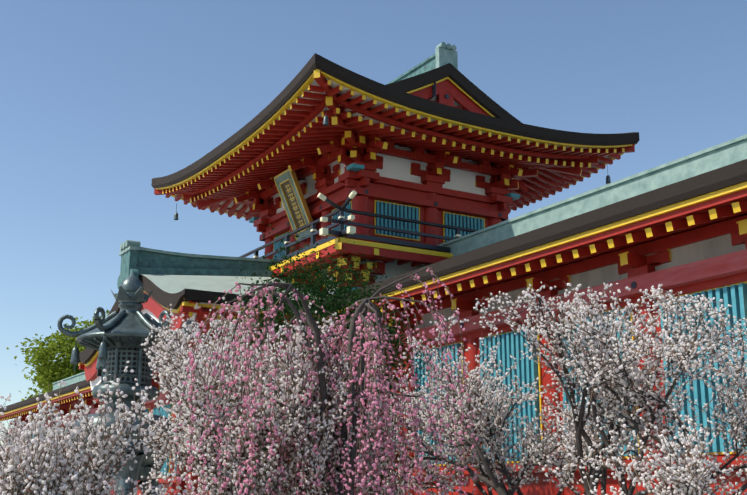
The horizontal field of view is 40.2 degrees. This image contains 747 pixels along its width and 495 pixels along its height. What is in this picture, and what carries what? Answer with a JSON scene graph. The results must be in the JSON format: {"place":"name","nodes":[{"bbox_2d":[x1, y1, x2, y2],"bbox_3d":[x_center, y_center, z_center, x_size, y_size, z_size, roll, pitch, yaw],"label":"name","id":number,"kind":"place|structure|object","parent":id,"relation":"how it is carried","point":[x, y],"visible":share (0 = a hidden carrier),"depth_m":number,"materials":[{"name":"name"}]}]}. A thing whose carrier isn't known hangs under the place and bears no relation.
{"place":"outdoors","nodes":[
{"label":"outdoors","id":0,"kind":"place"},
{"bbox_2d":[0,0,746,445],"label":"sky","id":1,"kind":"structure","parent":0,"point":[100,100],"materials":[{"name":"blue"}]},
{"label":"ground","id":2,"kind":"structure","parent":0,"visible":0},
{"bbox_2d":[0,419,112,494],"bbox_3d":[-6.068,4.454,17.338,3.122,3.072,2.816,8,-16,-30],"label":"blossoming tree","id":3,"kind":"object","parent":2,"relation":"on","point":[6,436],"visible":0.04,"depth_m":17.64,"materials":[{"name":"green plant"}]},
{"bbox_2d":[0,361,194,494],"bbox_3d":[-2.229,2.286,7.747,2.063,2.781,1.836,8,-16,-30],"label":"blossoming tree","id":4,"kind":"object","parent":2,"relation":"on","point":[22,472],"visible":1,"depth_m":7.47,"materials":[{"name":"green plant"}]},
{"bbox_2d":[57,273,198,494],"bbox_3d":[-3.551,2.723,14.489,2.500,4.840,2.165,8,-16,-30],"label":"bronze lantern","id":5,"kind":"object","parent":2,"relation":"on","point":[115,339],"visible":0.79,"depth_m":14.42,"materials":[{"name":"grey metal"}]},
{"bbox_2d":[133,295,419,494],"bbox_3d":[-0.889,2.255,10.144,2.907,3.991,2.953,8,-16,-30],"label":"blossoming tree","id":6,"kind":"object","parent":2,"relation":"on","point":[173,365],"visible":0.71,"depth_m":9.32,"materials":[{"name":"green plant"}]},
{"bbox_2d":[195,222,436,493],"bbox_3d":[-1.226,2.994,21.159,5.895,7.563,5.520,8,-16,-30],"label":"tree","id":7,"kind":"object","parent":2,"relation":"on","point":[336,295],"visible":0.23,"depth_m":21.24,"materials":[{"name":"green plant"}]},
{"bbox_2d":[173,267,477,494],"bbox_3d":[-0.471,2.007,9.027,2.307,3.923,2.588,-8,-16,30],"label":"weeping cherry tree","id":8,"kind":"object","parent":2,"relation":"on","point":[346,480],"visible":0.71,"depth_m":9.11,"materials":[{"name":"pink plant"}]},
{"bbox_2d":[365,281,746,494],"bbox_3d":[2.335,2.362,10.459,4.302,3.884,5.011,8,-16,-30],"label":"blossoming tree","id":9,"kind":"object","parent":2,"relation":"on","point":[615,376],"visible":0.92,"depth_m":9.91,"materials":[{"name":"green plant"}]},
{"bbox_3d":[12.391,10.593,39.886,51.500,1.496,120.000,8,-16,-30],"label":"terrace stone","id":10,"kind":"object","parent":2,"relation":"on","visible":0},
{"bbox_2d":[6,309,109,400],"bbox_3d":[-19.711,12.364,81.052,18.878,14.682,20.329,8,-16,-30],"label":"camphor tree","id":11,"kind":"object","parent":10,"relation":"on","point":[50,371],"visible":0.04,"depth_m":77.17,"materials":[{"name":"green plant"}]},
{"bbox_2d":[0,355,229,494],"bbox_3d":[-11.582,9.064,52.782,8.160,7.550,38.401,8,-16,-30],"label":"temple building","id":12,"kind":"structure","parent":10,"relation":"on","point":[69,396],"depth_m":53.62,"materials":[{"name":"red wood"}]},
{"bbox_2d":[78,240,345,494],"bbox_3d":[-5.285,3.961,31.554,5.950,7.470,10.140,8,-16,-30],"label":"building","id":13,"kind":"structure","parent":10,"relation":"on","point":[188,285],"depth_m":30.06,"materials":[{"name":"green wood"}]},
{"bbox_2d":[151,42,639,478],"bbox_3d":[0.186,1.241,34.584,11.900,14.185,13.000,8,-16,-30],"label":"temple tower","id":14,"kind":"structure","parent":10,"relation":"on","point":[410,169],"depth_m":31.77,"materials":[{"name":"red wood"}]},
{"bbox_2d":[323,134,746,494],"bbox_3d":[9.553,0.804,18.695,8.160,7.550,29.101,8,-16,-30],"label":"temple building","id":15,"kind":"structure","parent":10,"relation":"on","point":[677,225],"depth_m":21.54,"materials":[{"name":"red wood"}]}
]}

